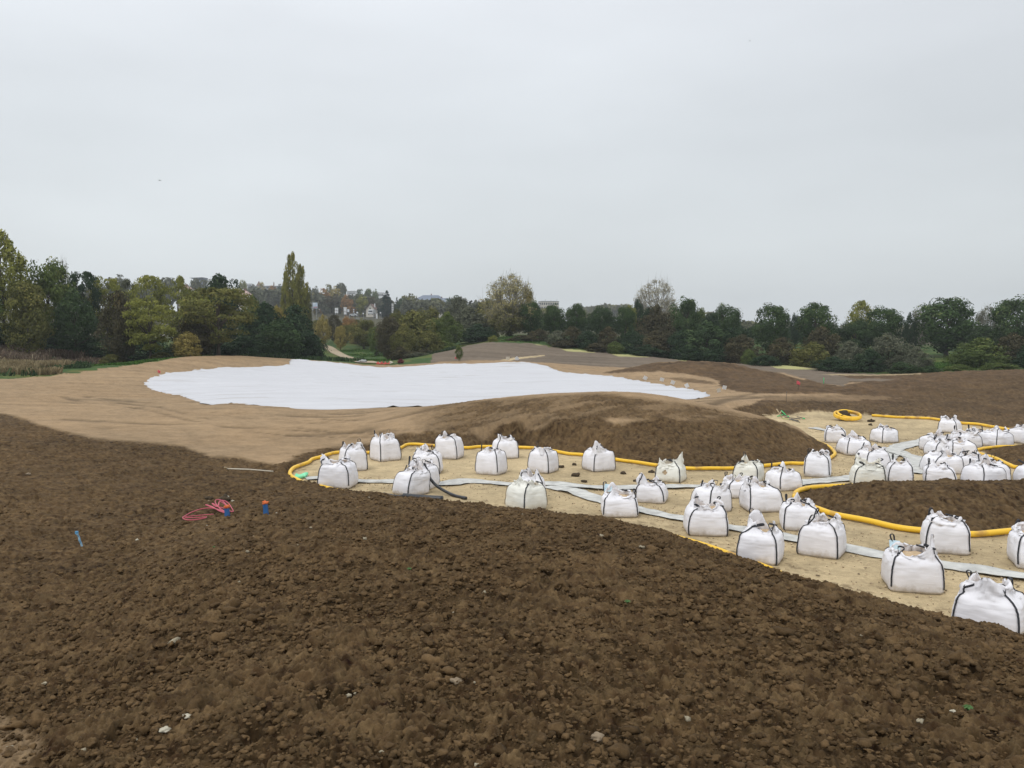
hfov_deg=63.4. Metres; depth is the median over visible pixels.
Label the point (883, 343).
bush
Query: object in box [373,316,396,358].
tree
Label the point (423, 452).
bag
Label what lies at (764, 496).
bag
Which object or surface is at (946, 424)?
bag
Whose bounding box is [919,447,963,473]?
bag
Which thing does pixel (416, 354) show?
tree
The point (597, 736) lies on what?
stone
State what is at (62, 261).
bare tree
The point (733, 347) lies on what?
bush
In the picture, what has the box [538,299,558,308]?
apartment building
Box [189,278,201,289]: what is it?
tree
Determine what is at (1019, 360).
bush
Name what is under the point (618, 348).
bush
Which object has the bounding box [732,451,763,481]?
bag
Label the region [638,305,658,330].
tree
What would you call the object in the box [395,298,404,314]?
tree
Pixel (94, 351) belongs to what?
bush
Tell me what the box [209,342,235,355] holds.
bush
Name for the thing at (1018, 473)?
bag
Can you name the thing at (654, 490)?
bag
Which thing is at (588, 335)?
bush
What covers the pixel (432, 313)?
tree
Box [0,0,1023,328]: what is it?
sky
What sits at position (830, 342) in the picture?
bush
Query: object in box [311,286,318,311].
tree
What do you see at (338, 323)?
tree
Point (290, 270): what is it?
poplar tree
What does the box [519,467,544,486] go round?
bag
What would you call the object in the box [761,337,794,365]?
bush
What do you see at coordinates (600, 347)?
bush
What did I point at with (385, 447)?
bag
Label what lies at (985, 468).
bag
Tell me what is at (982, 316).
bare tree
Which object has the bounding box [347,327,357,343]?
tree
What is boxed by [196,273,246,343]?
tree
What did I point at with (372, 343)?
tree
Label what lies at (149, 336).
tree
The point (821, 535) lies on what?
bag
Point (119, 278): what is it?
tree
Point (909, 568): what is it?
bag
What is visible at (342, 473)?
bag
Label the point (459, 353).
sapling
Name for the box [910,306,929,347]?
bare tree
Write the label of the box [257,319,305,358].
tree
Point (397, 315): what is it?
tree
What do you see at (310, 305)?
poplar tree
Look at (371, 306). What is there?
gabled house
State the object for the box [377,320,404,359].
tree
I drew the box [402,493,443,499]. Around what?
black pipe
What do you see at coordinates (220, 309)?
tree
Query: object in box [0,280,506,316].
distant wood
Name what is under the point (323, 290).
tree
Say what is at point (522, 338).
bush
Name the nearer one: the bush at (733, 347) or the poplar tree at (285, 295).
the bush at (733, 347)
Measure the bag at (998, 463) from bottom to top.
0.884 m
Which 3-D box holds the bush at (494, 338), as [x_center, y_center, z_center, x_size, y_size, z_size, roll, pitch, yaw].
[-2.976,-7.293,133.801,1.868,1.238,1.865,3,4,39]
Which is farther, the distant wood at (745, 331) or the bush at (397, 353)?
the distant wood at (745, 331)
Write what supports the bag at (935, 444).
on the ground at (84, 443)
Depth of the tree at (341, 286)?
535.74 m
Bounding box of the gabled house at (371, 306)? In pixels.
[366,304,377,316]
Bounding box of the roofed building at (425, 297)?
[416,294,440,300]
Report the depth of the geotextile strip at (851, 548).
17.68 m
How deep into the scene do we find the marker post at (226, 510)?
19.41 m
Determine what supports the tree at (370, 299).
on the ground at (84, 443)
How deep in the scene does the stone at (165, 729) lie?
4.23 m
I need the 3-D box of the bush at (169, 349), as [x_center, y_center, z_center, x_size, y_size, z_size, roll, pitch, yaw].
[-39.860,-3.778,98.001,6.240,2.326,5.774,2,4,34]
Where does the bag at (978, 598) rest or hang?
on the ground at (84, 443)
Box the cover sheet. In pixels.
[144,359,709,409]
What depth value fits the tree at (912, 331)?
133.26 m
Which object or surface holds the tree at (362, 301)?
on the ground at (84, 443)
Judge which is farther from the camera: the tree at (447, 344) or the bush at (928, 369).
the tree at (447, 344)
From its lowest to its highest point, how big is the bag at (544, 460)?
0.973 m
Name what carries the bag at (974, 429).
on the ground at (84, 443)
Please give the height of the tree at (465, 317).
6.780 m
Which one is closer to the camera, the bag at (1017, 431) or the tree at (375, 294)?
the bag at (1017, 431)
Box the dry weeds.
[0,342,104,363]
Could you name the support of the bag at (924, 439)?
on the ground at (84, 443)
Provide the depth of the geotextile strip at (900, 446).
30.88 m
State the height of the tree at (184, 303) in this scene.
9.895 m
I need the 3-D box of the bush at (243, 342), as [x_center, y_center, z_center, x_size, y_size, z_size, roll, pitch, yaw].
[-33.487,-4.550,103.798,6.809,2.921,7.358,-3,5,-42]
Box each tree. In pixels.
[0,228,39,343]
[0,279,55,354]
[0,287,4,320]
[17,256,82,343]
[50,259,71,335]
[50,286,98,355]
[66,271,102,335]
[85,275,124,336]
[94,290,141,361]
[101,274,127,304]
[113,278,140,334]
[121,298,178,358]
[125,275,167,334]
[156,277,176,309]
[162,275,190,337]
[169,310,216,356]
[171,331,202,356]
[172,287,260,355]
[175,291,217,338]
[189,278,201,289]
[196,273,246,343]
[201,279,212,287]
[233,301,286,351]
[237,294,267,340]
[239,279,246,290]
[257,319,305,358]
[258,282,265,289]
[268,304,321,356]
[274,305,285,318]
[280,271,292,317]
[281,251,303,335]
[295,263,310,330]
[304,283,312,331]
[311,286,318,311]
[313,314,331,344]
[318,288,330,312]
[323,294,342,314]
[325,284,332,296]
[325,315,343,341]
[329,286,340,296]
[333,325,348,349]
[334,324,352,340]
[336,282,347,297]
[340,294,350,315]
[342,317,357,326]
[347,299,356,316]
[347,318,375,348]
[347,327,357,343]
[356,294,368,316]
[364,289,371,296]
[366,297,377,305]
[366,326,382,355]
[372,289,378,298]
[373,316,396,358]
[377,290,395,317]
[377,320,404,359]
[384,309,441,359]
[387,309,404,342]
[388,322,418,353]
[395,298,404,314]
[402,293,419,305]
[404,352,430,356]
[413,331,445,352]
[414,306,442,327]
[422,341,460,350]
[424,318,447,340]
[430,298,444,313]
[435,311,466,344]
[441,296,469,327]
[444,306,493,342]
[460,323,498,341]
[468,298,499,336]
[478,272,541,333]
[489,306,527,335]
[518,300,542,333]
[521,290,533,332]
[540,303,566,333]
[564,303,587,331]
[586,305,615,336]
[614,305,636,340]
[626,304,636,332]
[633,275,679,322]
[634,298,643,331]
[634,304,677,344]
[637,293,646,316]
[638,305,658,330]
[667,295,702,337]
[695,307,705,347]
[700,313,721,346]
[713,303,742,340]
[749,302,790,350]
[788,313,799,348]
[793,302,840,350]
[838,318,875,353]
[845,300,875,353]
[864,305,904,352]
[901,312,919,349]
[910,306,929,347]
[913,296,986,356]
[965,324,1000,351]
[973,303,1000,339]
[987,294,1023,356]
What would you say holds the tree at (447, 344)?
on the ground at (84, 443)
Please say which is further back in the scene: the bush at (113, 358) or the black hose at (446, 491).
the bush at (113, 358)
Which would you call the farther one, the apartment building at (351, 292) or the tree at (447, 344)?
the apartment building at (351, 292)
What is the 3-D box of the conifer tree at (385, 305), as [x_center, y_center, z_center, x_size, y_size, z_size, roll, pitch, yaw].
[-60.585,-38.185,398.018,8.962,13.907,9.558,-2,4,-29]
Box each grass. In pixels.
[0,356,76,374]
[87,335,980,371]
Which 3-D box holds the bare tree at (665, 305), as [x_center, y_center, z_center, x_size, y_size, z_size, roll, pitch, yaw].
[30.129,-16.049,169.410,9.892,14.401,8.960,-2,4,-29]
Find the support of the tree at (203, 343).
on the ground at (84, 443)
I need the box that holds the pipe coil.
[833,409,861,420]
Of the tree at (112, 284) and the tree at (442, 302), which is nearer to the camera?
the tree at (112, 284)
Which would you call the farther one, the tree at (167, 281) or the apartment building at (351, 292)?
the apartment building at (351, 292)
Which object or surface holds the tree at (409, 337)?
on the ground at (84, 443)
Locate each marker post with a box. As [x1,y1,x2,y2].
[224,505,229,515]
[262,500,268,514]
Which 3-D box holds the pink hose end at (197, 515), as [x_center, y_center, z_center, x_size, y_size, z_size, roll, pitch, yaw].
[-7.359,3.097,19.465,0.578,0.040,0.371,0,3,0]
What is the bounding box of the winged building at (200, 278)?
[191,277,207,287]
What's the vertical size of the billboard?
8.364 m
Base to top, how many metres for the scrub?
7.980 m
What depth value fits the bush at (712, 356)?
114.87 m
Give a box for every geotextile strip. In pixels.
[305,476,699,488]
[545,485,1023,577]
[801,439,919,484]
[886,449,921,458]
[902,456,922,473]
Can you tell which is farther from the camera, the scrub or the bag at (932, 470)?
the scrub
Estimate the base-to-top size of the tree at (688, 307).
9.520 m
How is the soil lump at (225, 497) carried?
on the ground at (84, 443)
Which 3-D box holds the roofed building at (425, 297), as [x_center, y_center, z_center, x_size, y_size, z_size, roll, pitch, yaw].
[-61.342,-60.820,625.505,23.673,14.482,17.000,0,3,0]
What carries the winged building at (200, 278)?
on the ground at (84, 443)
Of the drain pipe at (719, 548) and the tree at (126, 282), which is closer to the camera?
the drain pipe at (719, 548)
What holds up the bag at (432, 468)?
on the ground at (84, 443)
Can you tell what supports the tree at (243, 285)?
on the ground at (84, 443)
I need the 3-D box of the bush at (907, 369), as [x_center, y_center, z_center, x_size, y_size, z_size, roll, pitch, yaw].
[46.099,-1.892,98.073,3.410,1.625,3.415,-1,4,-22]
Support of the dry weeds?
on the ground at (84, 443)
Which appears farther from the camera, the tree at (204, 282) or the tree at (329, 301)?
the tree at (204, 282)
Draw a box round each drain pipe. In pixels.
[288,440,836,489]
[679,535,780,570]
[792,483,1011,536]
[872,414,1009,429]
[977,445,1017,468]
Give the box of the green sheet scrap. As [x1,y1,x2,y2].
[294,472,307,478]
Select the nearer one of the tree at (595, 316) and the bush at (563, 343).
the bush at (563, 343)
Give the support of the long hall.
on the ground at (84, 443)
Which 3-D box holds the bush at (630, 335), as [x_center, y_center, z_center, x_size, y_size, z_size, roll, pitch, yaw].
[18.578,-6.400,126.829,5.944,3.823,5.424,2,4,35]
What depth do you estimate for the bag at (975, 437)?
33.62 m
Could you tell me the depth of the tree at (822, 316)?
135.32 m
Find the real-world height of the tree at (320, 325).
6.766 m
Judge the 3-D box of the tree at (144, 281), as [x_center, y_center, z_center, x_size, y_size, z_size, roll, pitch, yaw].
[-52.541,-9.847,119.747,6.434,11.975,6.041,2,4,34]
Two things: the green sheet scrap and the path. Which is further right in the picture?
the path
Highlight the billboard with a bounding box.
[312,302,317,317]
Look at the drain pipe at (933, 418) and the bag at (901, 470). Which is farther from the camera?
the drain pipe at (933, 418)
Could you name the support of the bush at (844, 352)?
on the ground at (84, 443)
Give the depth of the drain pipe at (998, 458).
31.48 m
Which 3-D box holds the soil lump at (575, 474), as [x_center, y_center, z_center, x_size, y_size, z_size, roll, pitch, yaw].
[2.073,2.973,27.026,0.307,0.178,0.221,0,3,0]
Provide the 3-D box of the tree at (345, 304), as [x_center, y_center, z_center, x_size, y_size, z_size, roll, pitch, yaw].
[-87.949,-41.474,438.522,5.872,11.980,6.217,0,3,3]
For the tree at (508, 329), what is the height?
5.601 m
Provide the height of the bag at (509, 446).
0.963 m
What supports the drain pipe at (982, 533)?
on the ground at (84, 443)
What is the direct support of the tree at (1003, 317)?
on the ground at (84, 443)
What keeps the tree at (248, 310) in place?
on the ground at (84, 443)
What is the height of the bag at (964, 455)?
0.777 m
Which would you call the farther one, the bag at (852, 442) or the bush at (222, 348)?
the bush at (222, 348)
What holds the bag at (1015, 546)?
on the ground at (84, 443)
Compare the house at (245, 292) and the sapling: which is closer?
the sapling
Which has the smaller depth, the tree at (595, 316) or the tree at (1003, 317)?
the tree at (1003, 317)
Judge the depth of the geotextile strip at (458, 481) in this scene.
25.52 m
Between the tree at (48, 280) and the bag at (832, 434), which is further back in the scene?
the tree at (48, 280)
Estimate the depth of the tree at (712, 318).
139.01 m
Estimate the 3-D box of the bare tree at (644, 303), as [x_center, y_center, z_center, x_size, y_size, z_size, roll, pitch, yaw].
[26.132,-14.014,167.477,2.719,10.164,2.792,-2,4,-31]
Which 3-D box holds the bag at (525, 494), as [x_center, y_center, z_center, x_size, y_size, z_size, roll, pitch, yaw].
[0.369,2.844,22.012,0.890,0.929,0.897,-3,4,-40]
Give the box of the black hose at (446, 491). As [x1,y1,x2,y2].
[430,476,466,499]
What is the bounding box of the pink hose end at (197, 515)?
[184,514,213,517]
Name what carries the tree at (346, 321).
on the ground at (84, 443)
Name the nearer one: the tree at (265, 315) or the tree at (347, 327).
the tree at (265, 315)
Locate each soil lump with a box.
[218,494,230,501]
[571,472,579,476]
[839,410,850,415]
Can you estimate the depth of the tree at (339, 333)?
159.25 m
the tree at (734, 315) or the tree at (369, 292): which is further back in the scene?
the tree at (369, 292)
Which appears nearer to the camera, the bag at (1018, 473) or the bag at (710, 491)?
the bag at (710, 491)
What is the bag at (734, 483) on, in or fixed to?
on the ground at (84, 443)
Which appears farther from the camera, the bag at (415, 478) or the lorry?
the lorry
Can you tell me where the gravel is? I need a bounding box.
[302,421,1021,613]
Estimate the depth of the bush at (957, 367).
96.39 m
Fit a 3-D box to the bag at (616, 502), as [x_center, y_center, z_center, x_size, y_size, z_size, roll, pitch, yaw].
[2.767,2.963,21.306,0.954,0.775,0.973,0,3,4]
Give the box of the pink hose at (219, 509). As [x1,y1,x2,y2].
[182,499,233,520]
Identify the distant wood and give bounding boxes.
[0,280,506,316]
[519,316,1007,345]
[538,303,966,333]
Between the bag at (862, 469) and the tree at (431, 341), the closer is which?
the bag at (862, 469)
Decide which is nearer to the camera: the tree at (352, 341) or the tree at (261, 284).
the tree at (352, 341)
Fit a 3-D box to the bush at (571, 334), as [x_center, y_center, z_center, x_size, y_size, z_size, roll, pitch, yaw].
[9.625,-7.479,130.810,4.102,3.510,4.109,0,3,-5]
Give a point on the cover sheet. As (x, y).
(306, 384)
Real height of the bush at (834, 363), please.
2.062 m
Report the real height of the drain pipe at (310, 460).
0.138 m
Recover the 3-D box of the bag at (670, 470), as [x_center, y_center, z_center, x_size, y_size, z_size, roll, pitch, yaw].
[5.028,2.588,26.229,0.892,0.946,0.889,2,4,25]
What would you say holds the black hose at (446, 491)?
on the ground at (84, 443)
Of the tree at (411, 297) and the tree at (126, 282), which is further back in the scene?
the tree at (411, 297)
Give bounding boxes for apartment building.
[347,291,356,296]
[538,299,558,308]
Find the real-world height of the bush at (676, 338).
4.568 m
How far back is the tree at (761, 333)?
136.26 m
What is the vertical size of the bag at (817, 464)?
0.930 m
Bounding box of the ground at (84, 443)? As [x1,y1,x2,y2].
[0,311,1023,767]
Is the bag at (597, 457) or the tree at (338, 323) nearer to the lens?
the bag at (597, 457)
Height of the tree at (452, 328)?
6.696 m
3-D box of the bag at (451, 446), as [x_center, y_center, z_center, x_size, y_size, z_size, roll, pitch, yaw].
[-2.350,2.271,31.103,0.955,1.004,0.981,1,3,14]
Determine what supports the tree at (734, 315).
on the ground at (84, 443)
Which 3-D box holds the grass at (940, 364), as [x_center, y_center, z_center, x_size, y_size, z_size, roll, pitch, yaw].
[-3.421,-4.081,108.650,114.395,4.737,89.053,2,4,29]
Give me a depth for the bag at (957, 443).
30.90 m
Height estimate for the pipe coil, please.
0.533 m
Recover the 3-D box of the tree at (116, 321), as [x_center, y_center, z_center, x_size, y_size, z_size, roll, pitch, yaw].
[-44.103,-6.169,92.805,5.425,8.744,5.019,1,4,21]
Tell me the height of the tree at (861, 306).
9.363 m
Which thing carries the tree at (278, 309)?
on the ground at (84, 443)
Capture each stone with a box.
[159,726,170,732]
[182,713,191,718]
[450,677,462,684]
[590,731,604,743]
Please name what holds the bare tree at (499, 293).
on the ground at (84, 443)
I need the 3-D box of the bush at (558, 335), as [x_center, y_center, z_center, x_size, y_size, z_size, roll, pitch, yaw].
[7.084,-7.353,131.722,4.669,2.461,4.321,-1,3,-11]
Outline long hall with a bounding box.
[248,286,280,289]
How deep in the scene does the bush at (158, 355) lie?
92.71 m
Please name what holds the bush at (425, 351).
on the ground at (84, 443)
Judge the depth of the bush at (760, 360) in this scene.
105.25 m
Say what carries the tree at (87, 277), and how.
on the ground at (84, 443)
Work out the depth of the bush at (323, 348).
115.60 m
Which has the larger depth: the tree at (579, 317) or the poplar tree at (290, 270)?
the poplar tree at (290, 270)
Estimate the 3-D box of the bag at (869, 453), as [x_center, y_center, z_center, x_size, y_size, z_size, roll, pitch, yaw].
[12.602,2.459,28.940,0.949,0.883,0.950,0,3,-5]
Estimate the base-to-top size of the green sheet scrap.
0.192 m
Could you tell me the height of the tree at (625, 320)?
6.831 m
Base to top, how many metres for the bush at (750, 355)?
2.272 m
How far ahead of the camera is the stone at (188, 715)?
4.41 m
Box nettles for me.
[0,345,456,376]
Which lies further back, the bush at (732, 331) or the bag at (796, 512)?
the bush at (732, 331)
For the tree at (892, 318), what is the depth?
134.85 m
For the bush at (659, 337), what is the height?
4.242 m
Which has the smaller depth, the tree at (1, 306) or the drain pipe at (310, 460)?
the drain pipe at (310, 460)
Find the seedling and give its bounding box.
[963,704,972,710]
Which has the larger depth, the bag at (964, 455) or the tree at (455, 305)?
the tree at (455, 305)
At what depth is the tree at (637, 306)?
156.99 m
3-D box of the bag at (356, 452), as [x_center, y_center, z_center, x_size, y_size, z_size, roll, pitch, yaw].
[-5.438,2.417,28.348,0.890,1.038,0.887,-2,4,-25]
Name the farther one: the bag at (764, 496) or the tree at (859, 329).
the tree at (859, 329)
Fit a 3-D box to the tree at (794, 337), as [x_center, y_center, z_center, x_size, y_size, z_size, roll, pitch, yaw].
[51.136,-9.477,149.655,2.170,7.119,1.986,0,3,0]
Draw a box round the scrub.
[311,319,445,329]
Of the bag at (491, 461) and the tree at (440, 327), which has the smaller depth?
the bag at (491, 461)
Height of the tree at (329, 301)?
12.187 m
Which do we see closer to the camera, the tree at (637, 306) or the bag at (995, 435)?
the bag at (995, 435)
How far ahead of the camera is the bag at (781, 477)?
24.51 m
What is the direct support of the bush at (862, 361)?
on the ground at (84, 443)
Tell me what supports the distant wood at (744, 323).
on the ground at (84, 443)
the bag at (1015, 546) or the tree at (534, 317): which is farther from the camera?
the tree at (534, 317)
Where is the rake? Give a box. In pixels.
[224,467,272,471]
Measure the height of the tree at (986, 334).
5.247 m
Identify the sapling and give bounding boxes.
[454,346,463,360]
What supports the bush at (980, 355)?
on the ground at (84, 443)
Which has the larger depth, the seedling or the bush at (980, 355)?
the bush at (980, 355)
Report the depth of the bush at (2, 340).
97.14 m
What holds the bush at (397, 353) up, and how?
on the ground at (84, 443)
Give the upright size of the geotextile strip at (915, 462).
0.059 m
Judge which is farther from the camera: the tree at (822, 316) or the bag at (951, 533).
the tree at (822, 316)
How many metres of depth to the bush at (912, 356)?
99.31 m
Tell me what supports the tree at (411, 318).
on the ground at (84, 443)
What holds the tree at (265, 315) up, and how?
on the ground at (84, 443)
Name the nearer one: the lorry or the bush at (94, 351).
the bush at (94, 351)
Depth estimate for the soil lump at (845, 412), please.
44.69 m
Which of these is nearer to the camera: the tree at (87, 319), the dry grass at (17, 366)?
the dry grass at (17, 366)
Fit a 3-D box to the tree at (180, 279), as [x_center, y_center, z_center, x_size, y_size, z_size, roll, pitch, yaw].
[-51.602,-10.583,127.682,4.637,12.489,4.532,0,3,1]
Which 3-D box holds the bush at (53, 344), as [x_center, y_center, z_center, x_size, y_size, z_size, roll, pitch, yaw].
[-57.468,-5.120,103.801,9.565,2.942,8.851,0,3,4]
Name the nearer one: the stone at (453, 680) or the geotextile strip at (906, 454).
the stone at (453, 680)
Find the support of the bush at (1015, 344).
on the ground at (84, 443)
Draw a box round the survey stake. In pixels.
[75,531,82,545]
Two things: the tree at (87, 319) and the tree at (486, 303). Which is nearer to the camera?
the tree at (87, 319)
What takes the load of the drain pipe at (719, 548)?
on the ground at (84, 443)
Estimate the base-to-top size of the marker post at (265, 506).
0.394 m
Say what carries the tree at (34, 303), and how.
on the ground at (84, 443)
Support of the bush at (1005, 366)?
on the ground at (84, 443)
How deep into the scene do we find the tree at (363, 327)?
163.73 m
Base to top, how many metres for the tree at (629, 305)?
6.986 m
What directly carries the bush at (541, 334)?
on the ground at (84, 443)
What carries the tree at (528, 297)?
on the ground at (84, 443)
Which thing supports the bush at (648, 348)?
on the ground at (84, 443)
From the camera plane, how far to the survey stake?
16.75 m
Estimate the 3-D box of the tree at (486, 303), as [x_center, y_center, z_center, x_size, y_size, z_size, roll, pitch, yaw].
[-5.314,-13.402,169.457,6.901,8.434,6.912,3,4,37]
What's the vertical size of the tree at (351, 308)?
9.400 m
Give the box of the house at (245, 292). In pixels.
[238,288,250,308]
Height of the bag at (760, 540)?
0.974 m
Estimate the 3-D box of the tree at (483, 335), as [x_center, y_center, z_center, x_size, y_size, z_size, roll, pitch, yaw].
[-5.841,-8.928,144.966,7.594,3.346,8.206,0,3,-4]
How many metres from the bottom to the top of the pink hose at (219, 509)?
0.102 m
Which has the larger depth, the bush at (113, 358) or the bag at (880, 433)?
the bush at (113, 358)
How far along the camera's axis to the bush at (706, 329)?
119.05 m
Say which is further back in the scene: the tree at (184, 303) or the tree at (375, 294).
the tree at (375, 294)
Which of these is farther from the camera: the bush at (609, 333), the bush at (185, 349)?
the bush at (609, 333)
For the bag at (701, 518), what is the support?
on the ground at (84, 443)
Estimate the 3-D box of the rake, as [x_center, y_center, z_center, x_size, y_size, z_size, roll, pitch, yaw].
[-8.638,2.831,27.029,1.881,0.203,0.307,1,4,23]
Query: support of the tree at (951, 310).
on the ground at (84, 443)
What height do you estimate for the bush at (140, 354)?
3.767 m
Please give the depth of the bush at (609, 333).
128.08 m
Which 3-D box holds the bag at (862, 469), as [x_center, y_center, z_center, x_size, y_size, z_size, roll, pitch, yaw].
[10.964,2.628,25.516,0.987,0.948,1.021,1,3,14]
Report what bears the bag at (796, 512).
on the ground at (84, 443)
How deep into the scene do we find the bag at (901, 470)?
25.63 m
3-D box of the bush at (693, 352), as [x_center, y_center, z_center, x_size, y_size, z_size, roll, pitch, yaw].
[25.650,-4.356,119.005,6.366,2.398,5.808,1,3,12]
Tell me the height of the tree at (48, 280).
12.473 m
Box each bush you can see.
[0,328,10,344]
[21,333,97,349]
[71,335,129,360]
[98,354,124,363]
[111,340,170,360]
[148,352,170,358]
[153,343,200,357]
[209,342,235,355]
[221,336,269,355]
[298,334,331,356]
[387,346,412,359]
[413,349,434,354]
[488,335,497,341]
[504,335,540,341]
[527,329,549,340]
[544,330,568,343]
[548,341,577,346]
[561,326,585,346]
[573,330,598,348]
[584,343,607,351]
[593,326,621,348]
[606,341,626,353]
[617,330,645,353]
[627,344,666,356]
[635,330,672,357]
[666,330,698,358]
[668,346,705,360]
[675,320,730,360]
[699,349,734,362]
[710,327,753,357]
[723,334,765,363]
[740,349,756,364]
[746,355,781,365]
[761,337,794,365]
[788,341,829,367]
[802,326,843,357]
[809,356,859,372]
[831,340,866,369]
[850,348,886,372]
[867,332,916,371]
[886,361,917,373]
[901,347,935,370]
[914,366,943,372]
[941,337,1015,368]
[941,364,977,370]
[978,362,1020,369]
[990,332,1023,367]
[1009,346,1023,368]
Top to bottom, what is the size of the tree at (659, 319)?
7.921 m
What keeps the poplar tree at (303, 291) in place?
on the ground at (84, 443)
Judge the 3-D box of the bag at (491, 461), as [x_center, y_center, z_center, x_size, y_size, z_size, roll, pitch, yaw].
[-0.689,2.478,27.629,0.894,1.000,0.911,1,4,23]
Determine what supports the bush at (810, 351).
on the ground at (84, 443)
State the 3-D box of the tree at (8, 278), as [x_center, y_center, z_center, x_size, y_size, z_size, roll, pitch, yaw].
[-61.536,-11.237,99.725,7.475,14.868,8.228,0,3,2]
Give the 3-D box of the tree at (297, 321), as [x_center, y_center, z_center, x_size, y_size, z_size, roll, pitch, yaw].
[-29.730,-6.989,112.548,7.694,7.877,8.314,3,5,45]
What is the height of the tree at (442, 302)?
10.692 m
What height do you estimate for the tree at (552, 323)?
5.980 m
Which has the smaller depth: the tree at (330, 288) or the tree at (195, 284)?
the tree at (195, 284)
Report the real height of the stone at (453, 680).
0.036 m
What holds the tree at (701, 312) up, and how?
on the ground at (84, 443)
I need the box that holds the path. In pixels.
[326,345,380,362]
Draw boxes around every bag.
[317,452,357,488]
[339,439,367,470]
[369,430,401,461]
[392,457,430,494]
[407,456,439,488]
[412,443,442,473]
[434,431,463,459]
[475,444,507,475]
[492,433,518,458]
[505,476,547,508]
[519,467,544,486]
[527,442,558,473]
[582,441,615,471]
[601,481,638,517]
[635,472,667,503]
[655,452,686,482]
[683,491,728,536]
[690,479,731,511]
[722,472,752,497]
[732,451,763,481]
[736,508,784,565]
[739,476,782,512]
[764,461,802,490]
[779,492,819,530]
[796,508,846,558]
[803,448,831,477]
[824,424,845,442]
[835,430,871,454]
[849,453,885,482]
[854,441,890,467]
[869,423,898,442]
[881,534,944,594]
[885,454,913,480]
[919,427,946,449]
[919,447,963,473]
[920,507,970,555]
[922,458,956,480]
[923,435,950,453]
[938,415,961,432]
[945,434,977,454]
[950,425,982,447]
[951,570,1023,633]
[958,448,981,466]
[960,453,1006,480]
[968,424,984,433]
[976,453,1011,479]
[979,424,1013,445]
[1007,519,1023,568]
[1008,424,1023,443]
[1012,459,1023,479]
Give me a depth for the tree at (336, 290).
497.18 m

